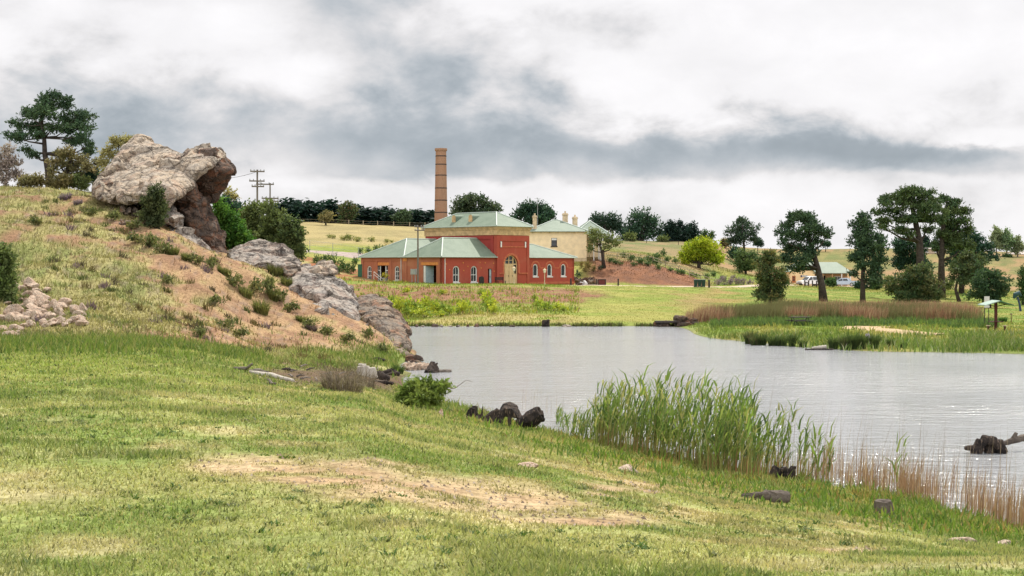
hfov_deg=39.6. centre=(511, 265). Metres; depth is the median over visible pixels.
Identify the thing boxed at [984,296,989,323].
sign board
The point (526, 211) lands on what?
spreading tree
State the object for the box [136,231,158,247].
scrub bush
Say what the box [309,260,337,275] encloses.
boulder
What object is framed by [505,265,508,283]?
door
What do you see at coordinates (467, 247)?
brick building
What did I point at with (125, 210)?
slope rock
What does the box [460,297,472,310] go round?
broom bush
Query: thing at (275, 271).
grass tussock
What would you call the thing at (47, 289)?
rubble stone
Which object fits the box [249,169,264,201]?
power pole
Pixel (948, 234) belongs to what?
pine tree
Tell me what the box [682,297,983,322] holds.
russet reeds
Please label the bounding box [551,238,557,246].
window
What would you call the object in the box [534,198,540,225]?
aerial mast
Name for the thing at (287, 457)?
grass tuft
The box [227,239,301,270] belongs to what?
boulder
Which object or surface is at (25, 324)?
rubble stone
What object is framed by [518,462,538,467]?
lawn stone
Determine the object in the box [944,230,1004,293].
pine tree
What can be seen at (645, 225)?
pine tree
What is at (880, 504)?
cut stump
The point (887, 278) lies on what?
bush
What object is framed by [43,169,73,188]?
bush
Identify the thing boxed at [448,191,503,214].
spreading tree
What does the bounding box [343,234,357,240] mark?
shrub
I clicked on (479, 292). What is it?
broom bush
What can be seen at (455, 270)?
window
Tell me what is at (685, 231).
conifer
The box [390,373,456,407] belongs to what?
willow bush
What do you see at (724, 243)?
bush
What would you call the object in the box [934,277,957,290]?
bush
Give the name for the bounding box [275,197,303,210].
cypress tree
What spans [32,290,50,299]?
rubble stone
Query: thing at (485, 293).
broom bush
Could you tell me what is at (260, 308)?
grass tussock
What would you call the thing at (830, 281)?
bush
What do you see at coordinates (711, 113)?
sky
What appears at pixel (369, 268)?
window
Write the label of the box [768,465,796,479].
root clump
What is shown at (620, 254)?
garden shrub
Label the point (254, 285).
scrub bush
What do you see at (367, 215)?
cypress tree
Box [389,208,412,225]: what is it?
gum tree
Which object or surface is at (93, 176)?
bush
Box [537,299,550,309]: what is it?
broom bush
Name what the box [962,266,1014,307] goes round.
bush
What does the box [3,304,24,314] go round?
rubble stone
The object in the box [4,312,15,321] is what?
rubble stone
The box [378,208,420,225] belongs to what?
cypress tree
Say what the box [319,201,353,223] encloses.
cypress tree
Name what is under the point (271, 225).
shrub
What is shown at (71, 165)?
tree
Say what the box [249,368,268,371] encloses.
old log
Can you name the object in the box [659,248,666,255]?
garden shrub
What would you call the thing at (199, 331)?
scrub bush
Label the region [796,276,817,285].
parked car
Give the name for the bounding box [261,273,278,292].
scrub bush
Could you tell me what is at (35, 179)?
bush
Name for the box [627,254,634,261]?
garden shrub
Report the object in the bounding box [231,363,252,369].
old branch
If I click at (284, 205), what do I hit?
cypress tree
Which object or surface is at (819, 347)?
pale log
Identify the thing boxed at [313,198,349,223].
cypress tree
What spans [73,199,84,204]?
mauve shrub
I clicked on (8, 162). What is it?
bare tree
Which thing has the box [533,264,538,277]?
window
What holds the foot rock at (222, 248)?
on the ground at (316, 236)
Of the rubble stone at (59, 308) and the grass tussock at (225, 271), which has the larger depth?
the grass tussock at (225, 271)
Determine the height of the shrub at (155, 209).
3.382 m
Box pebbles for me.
[195,377,882,554]
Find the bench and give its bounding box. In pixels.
[495,277,505,283]
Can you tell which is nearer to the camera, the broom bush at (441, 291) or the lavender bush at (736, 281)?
the broom bush at (441, 291)
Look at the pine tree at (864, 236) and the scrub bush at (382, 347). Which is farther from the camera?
the pine tree at (864, 236)
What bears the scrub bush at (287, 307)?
on the ground at (316, 236)
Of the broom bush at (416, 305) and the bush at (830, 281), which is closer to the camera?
the broom bush at (416, 305)
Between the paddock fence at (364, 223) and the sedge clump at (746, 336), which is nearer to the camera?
the sedge clump at (746, 336)
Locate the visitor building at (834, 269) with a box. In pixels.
[785,262,850,285]
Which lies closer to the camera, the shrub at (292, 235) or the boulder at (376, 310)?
the boulder at (376, 310)
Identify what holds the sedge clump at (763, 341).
on the ground at (316, 236)
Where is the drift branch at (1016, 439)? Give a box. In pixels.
[1004,432,1023,444]
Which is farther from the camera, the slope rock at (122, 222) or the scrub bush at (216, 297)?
the slope rock at (122, 222)
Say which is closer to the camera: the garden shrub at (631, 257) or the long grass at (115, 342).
the long grass at (115, 342)
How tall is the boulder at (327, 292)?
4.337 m
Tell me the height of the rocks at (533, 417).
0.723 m
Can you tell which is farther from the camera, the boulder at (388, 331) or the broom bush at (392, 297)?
the broom bush at (392, 297)
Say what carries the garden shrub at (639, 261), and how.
on the ground at (316, 236)
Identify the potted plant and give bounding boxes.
[381,272,389,281]
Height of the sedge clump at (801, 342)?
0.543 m
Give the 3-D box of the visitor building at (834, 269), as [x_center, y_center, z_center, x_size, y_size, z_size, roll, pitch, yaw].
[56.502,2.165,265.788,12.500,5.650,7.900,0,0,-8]
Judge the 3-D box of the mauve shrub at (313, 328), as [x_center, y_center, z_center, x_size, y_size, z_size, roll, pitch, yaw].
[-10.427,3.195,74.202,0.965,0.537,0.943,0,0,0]
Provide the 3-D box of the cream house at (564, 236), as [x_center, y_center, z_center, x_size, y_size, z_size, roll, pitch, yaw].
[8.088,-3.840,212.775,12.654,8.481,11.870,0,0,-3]
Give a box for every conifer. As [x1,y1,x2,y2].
[658,219,682,241]
[674,218,694,241]
[685,220,701,241]
[697,229,715,241]
[923,235,931,246]
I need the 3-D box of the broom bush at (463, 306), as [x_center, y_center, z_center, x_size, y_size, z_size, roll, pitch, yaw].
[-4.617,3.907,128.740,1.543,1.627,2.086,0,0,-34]
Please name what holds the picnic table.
on the ground at (316, 236)
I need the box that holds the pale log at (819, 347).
[812,345,826,348]
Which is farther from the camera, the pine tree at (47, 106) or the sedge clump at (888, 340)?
the pine tree at (47, 106)
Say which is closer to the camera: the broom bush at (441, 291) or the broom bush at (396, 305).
the broom bush at (396, 305)
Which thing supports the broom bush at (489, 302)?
on the ground at (316, 236)
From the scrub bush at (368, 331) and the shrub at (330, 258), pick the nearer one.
the scrub bush at (368, 331)
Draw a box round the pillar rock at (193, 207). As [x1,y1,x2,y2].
[173,182,221,247]
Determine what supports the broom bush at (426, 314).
on the ground at (316, 236)
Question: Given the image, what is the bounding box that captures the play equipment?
[1013,291,1021,310]
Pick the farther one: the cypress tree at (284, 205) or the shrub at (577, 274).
the cypress tree at (284, 205)
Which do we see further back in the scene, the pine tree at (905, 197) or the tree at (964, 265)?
the pine tree at (905, 197)
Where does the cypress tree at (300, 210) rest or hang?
on the ground at (316, 236)
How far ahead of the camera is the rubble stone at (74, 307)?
61.34 m
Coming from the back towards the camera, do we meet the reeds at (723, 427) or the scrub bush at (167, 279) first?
the scrub bush at (167, 279)
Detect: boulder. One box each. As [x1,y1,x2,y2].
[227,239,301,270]
[281,262,300,277]
[287,263,361,320]
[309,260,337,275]
[356,294,411,351]
[374,325,409,355]
[404,353,423,362]
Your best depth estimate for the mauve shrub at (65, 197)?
95.51 m
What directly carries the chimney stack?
on the ground at (316, 236)
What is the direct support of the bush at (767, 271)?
on the ground at (316, 236)
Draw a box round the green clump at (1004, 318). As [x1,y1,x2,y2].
[997,316,1008,321]
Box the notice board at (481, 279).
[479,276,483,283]
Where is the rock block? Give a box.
[164,205,184,228]
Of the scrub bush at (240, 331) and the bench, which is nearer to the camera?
the scrub bush at (240, 331)
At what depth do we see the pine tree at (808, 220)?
161.34 m
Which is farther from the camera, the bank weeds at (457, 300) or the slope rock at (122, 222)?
the bank weeds at (457, 300)
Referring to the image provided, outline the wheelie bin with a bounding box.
[701,279,705,286]
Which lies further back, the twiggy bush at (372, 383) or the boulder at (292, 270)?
the boulder at (292, 270)
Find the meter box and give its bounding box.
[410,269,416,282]
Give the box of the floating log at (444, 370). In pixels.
[438,369,451,371]
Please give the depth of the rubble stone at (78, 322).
58.57 m
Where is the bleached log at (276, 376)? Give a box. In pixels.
[249,370,293,381]
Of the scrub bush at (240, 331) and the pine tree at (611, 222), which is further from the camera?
the pine tree at (611, 222)
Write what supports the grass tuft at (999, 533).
on the ground at (316, 236)
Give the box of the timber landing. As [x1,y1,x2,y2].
[654,321,677,326]
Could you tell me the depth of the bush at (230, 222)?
105.45 m
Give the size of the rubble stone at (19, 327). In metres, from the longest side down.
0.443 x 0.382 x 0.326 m
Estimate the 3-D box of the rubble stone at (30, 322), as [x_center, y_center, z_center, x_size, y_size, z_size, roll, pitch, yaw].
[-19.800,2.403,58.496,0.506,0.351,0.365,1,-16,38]
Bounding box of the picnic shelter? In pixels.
[977,300,1014,329]
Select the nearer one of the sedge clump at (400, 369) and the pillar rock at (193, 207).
the sedge clump at (400, 369)
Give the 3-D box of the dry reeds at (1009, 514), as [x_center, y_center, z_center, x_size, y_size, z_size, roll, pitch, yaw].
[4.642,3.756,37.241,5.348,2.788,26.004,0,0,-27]
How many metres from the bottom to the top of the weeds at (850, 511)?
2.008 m
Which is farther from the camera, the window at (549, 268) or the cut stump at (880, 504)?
the window at (549, 268)
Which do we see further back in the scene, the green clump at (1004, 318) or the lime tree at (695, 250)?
the lime tree at (695, 250)
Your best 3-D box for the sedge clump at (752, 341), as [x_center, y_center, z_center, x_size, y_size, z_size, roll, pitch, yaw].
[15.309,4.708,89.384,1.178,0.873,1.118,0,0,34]
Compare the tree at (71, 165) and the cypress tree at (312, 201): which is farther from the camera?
the cypress tree at (312, 201)
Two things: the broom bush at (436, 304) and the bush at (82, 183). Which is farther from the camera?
the broom bush at (436, 304)
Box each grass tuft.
[279,455,295,458]
[426,512,443,516]
[920,509,949,521]
[985,528,1013,537]
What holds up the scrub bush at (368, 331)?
on the ground at (316, 236)
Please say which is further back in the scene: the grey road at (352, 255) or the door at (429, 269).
the grey road at (352, 255)
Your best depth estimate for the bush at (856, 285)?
214.81 m
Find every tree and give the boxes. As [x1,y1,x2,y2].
[0,88,99,187]
[0,140,25,186]
[44,143,103,187]
[95,132,133,175]
[221,185,239,201]
[267,202,303,218]
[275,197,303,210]
[290,201,318,222]
[291,205,317,221]
[302,198,320,217]
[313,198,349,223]
[318,208,335,224]
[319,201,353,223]
[335,200,359,223]
[351,207,392,225]
[352,204,364,220]
[375,205,392,216]
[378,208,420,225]
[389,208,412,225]
[406,210,434,226]
[413,209,434,224]
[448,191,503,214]
[505,198,556,227]
[584,226,622,268]
[588,210,625,238]
[615,206,666,240]
[676,235,726,268]
[723,215,763,250]
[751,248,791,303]
[772,209,835,301]
[844,209,889,301]
[869,183,949,294]
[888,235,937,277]
[929,192,977,295]
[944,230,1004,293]
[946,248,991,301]
[988,224,1005,251]
[998,226,1018,253]
[1011,234,1023,256]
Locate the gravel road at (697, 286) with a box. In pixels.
[576,284,868,287]
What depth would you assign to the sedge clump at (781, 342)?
88.43 m
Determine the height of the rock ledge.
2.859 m
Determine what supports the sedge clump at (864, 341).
on the ground at (316, 236)
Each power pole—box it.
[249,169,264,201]
[258,182,278,205]
[414,225,424,282]
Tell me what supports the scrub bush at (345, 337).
on the ground at (316, 236)
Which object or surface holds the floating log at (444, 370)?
in the water
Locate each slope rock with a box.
[118,218,130,224]
[120,205,138,216]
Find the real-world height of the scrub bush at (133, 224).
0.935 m
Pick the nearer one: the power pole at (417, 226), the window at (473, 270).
the power pole at (417, 226)
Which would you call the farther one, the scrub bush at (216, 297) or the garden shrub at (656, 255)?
the garden shrub at (656, 255)
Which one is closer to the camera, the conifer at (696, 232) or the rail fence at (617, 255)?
the rail fence at (617, 255)
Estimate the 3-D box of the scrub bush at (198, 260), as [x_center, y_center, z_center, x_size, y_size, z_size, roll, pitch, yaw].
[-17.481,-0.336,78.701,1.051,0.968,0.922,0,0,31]
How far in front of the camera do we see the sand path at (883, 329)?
102.34 m
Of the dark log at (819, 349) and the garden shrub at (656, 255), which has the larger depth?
the garden shrub at (656, 255)
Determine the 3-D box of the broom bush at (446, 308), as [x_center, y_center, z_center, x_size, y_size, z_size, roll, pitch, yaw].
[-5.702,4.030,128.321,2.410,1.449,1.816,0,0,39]
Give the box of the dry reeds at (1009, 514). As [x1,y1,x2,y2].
[522,373,1023,526]
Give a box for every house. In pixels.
[529,211,609,261]
[914,247,938,253]
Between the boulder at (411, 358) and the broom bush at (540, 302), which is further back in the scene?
the broom bush at (540, 302)
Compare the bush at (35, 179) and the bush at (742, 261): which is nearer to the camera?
the bush at (35, 179)
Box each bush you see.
[16,171,48,187]
[26,213,42,224]
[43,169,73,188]
[67,172,91,190]
[77,205,98,214]
[81,167,100,184]
[104,208,123,220]
[126,217,143,228]
[126,230,144,243]
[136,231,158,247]
[151,238,171,253]
[160,272,174,283]
[187,252,206,264]
[188,325,207,336]
[202,254,218,269]
[208,293,227,304]
[212,195,256,249]
[215,316,235,328]
[225,271,245,286]
[232,325,249,336]
[248,275,264,292]
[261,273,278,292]
[267,286,288,302]
[283,299,300,311]
[299,317,320,327]
[305,360,373,392]
[317,324,337,335]
[340,331,356,341]
[343,363,387,388]
[360,327,374,337]
[375,342,388,352]
[387,294,398,303]
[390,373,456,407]
[391,296,413,310]
[399,293,414,310]
[400,286,410,293]
[401,306,418,315]
[412,301,429,312]
[412,308,438,316]
[415,295,432,306]
[427,298,448,312]
[431,309,448,316]
[436,288,448,293]
[438,303,459,314]
[453,300,467,313]
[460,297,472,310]
[475,287,487,295]
[479,289,493,303]
[480,296,497,310]
[488,304,500,312]
[533,296,543,307]
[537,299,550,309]
[545,301,564,310]
[559,304,567,310]
[584,260,591,268]
[622,229,637,241]
[656,234,668,241]
[718,237,731,247]
[719,275,728,284]
[726,245,740,260]
[729,247,759,273]
[733,276,742,284]
[752,238,763,253]
[819,239,831,251]
[824,276,836,286]
[852,280,867,289]
[867,284,882,289]
[880,274,898,282]
[882,261,951,302]
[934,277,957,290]
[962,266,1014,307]
[1001,253,1012,256]
[1013,263,1023,304]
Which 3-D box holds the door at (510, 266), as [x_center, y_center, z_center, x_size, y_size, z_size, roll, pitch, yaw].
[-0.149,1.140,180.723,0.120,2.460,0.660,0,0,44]
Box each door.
[426,266,433,283]
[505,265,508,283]
[509,265,512,282]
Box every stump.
[357,366,377,377]
[424,361,438,372]
[466,406,482,419]
[542,319,549,326]
[874,499,895,515]
[964,435,1007,453]
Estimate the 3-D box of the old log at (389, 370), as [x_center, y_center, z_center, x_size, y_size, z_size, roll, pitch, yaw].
[-5.457,4.815,63.846,0.876,0.437,0.395,0,0,0]
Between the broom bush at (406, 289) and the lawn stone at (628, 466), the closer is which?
the lawn stone at (628, 466)
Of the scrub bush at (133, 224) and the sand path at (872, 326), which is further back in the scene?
the sand path at (872, 326)
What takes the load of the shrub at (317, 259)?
on the ground at (316, 236)
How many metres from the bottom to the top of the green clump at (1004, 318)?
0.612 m
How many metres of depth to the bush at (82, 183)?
110.67 m
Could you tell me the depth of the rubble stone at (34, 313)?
60.67 m
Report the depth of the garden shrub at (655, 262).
211.32 m
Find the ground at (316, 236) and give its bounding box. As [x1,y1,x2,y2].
[0,186,1023,575]
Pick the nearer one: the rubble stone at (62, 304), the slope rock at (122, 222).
the rubble stone at (62, 304)
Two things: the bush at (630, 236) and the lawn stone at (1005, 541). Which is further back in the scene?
the bush at (630, 236)
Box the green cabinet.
[357,264,361,276]
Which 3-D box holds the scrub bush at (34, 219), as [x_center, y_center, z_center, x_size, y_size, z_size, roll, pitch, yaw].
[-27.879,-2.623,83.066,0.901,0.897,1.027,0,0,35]
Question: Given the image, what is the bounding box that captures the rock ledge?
[169,225,210,250]
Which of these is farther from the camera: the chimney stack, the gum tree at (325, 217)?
the gum tree at (325, 217)
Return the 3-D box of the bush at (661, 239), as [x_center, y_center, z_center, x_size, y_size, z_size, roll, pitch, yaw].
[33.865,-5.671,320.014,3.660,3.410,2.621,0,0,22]
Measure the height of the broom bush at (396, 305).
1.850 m
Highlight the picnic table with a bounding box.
[785,317,813,325]
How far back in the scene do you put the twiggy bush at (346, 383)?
35.10 m
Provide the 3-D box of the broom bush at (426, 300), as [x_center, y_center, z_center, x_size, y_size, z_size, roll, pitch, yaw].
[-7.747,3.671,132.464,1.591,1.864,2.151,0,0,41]
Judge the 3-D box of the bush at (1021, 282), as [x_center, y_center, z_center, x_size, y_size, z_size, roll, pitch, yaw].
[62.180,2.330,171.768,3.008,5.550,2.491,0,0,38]
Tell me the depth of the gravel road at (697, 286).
191.18 m
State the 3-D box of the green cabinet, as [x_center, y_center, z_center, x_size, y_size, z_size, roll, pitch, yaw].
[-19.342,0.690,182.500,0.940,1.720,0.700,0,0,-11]
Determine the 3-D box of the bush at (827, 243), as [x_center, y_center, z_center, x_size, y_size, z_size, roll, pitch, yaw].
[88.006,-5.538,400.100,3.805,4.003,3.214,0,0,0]
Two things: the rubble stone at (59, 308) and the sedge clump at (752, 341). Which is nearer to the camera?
the rubble stone at (59, 308)
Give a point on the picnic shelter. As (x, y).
(986, 303)
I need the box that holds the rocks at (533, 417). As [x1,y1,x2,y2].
[483,402,544,427]
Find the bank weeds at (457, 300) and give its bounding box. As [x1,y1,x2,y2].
[336,275,676,325]
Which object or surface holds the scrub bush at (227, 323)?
on the ground at (316, 236)
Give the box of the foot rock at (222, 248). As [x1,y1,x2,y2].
[207,230,226,252]
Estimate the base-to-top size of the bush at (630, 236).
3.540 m
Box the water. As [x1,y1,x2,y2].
[400,326,1023,521]
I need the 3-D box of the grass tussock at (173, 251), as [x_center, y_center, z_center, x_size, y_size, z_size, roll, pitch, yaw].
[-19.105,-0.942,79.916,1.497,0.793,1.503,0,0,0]
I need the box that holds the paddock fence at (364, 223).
[310,219,409,226]
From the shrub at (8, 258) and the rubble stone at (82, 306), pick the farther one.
the shrub at (8, 258)
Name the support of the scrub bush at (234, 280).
on the ground at (316, 236)
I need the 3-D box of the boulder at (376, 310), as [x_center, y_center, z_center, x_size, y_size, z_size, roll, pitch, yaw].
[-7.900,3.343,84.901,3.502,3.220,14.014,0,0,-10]
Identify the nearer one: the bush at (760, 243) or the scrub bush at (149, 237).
the scrub bush at (149, 237)
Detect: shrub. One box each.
[0,241,28,304]
[56,192,72,199]
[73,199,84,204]
[133,181,169,228]
[221,193,245,212]
[237,197,271,239]
[250,198,291,242]
[274,213,309,261]
[306,324,317,331]
[312,253,322,262]
[326,253,339,264]
[336,258,348,272]
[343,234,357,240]
[345,262,355,272]
[575,269,581,276]
[618,251,629,257]
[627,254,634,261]
[635,254,648,263]
[644,253,655,263]
[652,258,663,264]
[653,252,661,260]
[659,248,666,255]
[662,255,670,261]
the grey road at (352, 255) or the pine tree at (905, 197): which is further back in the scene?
the grey road at (352, 255)
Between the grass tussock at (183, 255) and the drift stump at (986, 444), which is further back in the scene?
the grass tussock at (183, 255)
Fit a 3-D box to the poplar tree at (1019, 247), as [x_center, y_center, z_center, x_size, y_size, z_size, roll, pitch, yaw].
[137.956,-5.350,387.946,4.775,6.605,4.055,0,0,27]
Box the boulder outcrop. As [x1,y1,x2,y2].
[91,134,236,207]
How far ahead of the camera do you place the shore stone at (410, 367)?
67.89 m
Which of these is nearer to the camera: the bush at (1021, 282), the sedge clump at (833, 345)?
the sedge clump at (833, 345)
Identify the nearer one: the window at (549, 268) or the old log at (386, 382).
the old log at (386, 382)
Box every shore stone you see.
[402,364,416,370]
[407,362,424,369]
[420,362,428,369]
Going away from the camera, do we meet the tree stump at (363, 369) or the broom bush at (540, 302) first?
the tree stump at (363, 369)
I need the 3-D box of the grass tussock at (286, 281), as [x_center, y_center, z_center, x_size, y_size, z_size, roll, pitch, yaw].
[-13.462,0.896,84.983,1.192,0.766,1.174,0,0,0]
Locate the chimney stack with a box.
[434,148,447,221]
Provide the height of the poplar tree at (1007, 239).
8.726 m
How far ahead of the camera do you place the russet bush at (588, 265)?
201.96 m
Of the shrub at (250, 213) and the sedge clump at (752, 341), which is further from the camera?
the shrub at (250, 213)
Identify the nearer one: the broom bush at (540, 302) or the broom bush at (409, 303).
the broom bush at (409, 303)
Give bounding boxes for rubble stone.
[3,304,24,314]
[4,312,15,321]
[9,324,16,329]
[14,314,23,321]
[14,325,23,329]
[19,323,28,327]
[21,290,32,297]
[22,295,37,308]
[22,316,30,320]
[23,277,35,283]
[26,303,36,308]
[26,320,35,326]
[27,283,38,288]
[30,310,41,317]
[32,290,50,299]
[37,296,49,306]
[39,318,47,324]
[41,304,52,309]
[43,287,51,291]
[44,313,55,319]
[49,299,57,305]
[53,302,67,309]
[56,305,62,314]
[56,316,65,321]
[58,297,71,304]
[69,304,81,312]
[69,315,78,322]
[72,310,86,315]
[75,320,86,325]
[78,316,88,324]
[79,303,87,310]
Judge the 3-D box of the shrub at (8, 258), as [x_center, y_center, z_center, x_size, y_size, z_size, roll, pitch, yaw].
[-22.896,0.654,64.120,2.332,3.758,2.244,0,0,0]
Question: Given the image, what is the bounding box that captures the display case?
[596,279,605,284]
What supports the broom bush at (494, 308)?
on the ground at (316, 236)
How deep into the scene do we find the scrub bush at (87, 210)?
90.47 m
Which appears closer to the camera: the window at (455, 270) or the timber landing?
the timber landing
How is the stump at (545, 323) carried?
on the ground at (316, 236)
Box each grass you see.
[0,184,422,385]
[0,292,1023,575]
[0,311,411,379]
[384,243,1023,353]
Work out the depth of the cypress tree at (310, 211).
335.95 m
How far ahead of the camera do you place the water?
60.83 m
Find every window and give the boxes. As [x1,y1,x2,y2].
[368,266,371,278]
[395,266,398,280]
[453,266,459,282]
[470,266,477,282]
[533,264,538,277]
[547,264,552,276]
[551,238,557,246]
[561,264,566,276]
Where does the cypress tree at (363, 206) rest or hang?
on the ground at (316, 236)
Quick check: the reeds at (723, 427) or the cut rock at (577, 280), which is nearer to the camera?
the reeds at (723, 427)
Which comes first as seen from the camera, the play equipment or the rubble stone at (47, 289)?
the rubble stone at (47, 289)
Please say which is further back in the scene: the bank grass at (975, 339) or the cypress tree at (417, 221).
the cypress tree at (417, 221)
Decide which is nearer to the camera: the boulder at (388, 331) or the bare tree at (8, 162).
the boulder at (388, 331)
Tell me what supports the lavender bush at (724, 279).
on the ground at (316, 236)
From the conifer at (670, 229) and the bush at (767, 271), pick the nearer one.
the bush at (767, 271)
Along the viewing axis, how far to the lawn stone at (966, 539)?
15.97 m
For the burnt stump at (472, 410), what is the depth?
39.62 m
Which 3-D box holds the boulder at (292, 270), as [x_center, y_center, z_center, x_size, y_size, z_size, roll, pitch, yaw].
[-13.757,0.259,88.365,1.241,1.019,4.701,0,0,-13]
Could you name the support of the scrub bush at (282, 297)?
on the ground at (316, 236)
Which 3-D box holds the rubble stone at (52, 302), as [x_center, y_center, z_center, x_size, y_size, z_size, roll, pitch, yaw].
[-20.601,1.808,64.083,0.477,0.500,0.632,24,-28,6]
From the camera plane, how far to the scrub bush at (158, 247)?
79.63 m
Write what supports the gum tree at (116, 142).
on the ground at (316, 236)
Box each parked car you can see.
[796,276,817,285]
[836,278,856,285]
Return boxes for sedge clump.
[390,364,406,373]
[741,330,756,343]
[748,335,760,344]
[754,333,768,344]
[765,335,780,345]
[774,334,787,345]
[784,333,799,346]
[797,340,807,346]
[826,335,838,348]
[836,336,848,349]
[841,333,854,349]
[847,332,862,348]
[852,333,870,348]
[865,334,882,348]
[885,338,896,346]
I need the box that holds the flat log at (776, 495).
[741,489,790,504]
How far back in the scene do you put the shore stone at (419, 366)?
68.16 m
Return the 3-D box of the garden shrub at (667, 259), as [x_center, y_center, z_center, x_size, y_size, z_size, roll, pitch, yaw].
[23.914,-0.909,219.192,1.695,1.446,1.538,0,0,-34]
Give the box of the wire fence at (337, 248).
[309,240,369,260]
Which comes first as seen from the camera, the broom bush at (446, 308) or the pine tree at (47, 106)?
the pine tree at (47, 106)
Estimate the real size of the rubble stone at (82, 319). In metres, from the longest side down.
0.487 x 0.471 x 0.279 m
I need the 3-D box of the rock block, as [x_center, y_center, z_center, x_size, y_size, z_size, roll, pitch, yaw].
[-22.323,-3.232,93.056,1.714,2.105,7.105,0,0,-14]
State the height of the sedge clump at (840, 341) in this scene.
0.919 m
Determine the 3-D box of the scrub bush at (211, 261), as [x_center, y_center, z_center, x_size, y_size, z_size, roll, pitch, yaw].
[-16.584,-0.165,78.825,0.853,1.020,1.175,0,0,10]
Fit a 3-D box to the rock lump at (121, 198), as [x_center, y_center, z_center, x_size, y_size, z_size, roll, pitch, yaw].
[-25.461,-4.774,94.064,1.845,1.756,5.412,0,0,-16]
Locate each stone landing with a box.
[653,320,670,326]
[673,314,698,326]
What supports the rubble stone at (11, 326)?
on the ground at (316, 236)
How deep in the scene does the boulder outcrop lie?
95.00 m
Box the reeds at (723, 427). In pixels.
[553,362,910,481]
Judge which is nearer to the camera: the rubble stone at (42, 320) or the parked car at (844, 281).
the rubble stone at (42, 320)
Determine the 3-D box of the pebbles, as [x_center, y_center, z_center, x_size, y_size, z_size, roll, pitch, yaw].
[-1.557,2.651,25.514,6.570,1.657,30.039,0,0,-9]
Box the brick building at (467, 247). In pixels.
[358,211,577,284]
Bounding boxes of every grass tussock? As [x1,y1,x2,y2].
[164,243,180,254]
[179,251,192,261]
[215,263,235,277]
[237,284,256,298]
[246,297,273,315]
[264,262,286,276]
[266,285,281,301]
[279,276,293,285]
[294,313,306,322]
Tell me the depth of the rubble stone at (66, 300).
64.24 m
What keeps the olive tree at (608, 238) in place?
on the ground at (316, 236)
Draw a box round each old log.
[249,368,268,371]
[376,370,389,380]
[378,380,393,384]
[383,368,399,375]
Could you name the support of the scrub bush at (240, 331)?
on the ground at (316, 236)
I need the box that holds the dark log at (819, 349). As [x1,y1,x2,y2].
[805,348,833,349]
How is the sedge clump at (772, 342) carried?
on the ground at (316, 236)
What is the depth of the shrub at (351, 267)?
183.85 m
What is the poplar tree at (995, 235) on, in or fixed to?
on the ground at (316, 236)
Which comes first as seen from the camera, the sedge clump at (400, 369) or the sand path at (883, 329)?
the sedge clump at (400, 369)
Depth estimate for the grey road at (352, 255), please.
207.47 m
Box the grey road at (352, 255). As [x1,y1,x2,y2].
[305,250,362,257]
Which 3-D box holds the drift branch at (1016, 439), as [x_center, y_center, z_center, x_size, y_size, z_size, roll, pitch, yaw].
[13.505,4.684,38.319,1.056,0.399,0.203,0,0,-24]
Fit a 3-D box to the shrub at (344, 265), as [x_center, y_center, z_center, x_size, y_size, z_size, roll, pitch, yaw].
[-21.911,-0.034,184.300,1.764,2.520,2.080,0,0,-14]
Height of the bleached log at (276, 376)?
0.214 m
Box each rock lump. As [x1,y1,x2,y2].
[91,178,113,200]
[114,188,134,204]
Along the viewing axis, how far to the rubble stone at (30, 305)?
62.94 m
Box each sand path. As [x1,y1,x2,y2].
[842,326,944,334]
[858,326,889,327]
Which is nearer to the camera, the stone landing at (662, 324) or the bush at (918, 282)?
the stone landing at (662, 324)
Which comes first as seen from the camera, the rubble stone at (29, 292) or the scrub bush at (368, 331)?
the rubble stone at (29, 292)
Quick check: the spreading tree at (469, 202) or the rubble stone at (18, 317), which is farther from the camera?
the spreading tree at (469, 202)
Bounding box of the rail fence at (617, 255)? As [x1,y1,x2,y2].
[604,252,716,285]
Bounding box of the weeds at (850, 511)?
[410,398,1023,546]
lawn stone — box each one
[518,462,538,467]
[618,464,638,472]
[951,537,976,542]
[997,540,1011,544]
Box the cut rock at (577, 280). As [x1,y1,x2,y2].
[574,277,582,282]
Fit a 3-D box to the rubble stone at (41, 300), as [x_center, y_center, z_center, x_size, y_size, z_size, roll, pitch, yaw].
[-21.160,1.638,64.159,0.770,0.540,0.464,0,0,-22]
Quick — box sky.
[0,0,1023,251]
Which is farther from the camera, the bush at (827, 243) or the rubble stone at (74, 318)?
the bush at (827, 243)
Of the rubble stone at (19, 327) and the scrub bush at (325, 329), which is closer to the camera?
the rubble stone at (19, 327)
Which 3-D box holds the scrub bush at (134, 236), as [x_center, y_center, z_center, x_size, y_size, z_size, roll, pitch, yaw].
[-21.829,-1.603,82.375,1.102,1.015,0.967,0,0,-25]
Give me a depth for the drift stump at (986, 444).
37.81 m
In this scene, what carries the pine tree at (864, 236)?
on the ground at (316, 236)
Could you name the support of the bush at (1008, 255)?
on the ground at (316, 236)
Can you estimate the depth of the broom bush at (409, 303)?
132.10 m
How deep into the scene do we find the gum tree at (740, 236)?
317.24 m
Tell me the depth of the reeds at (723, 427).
34.66 m

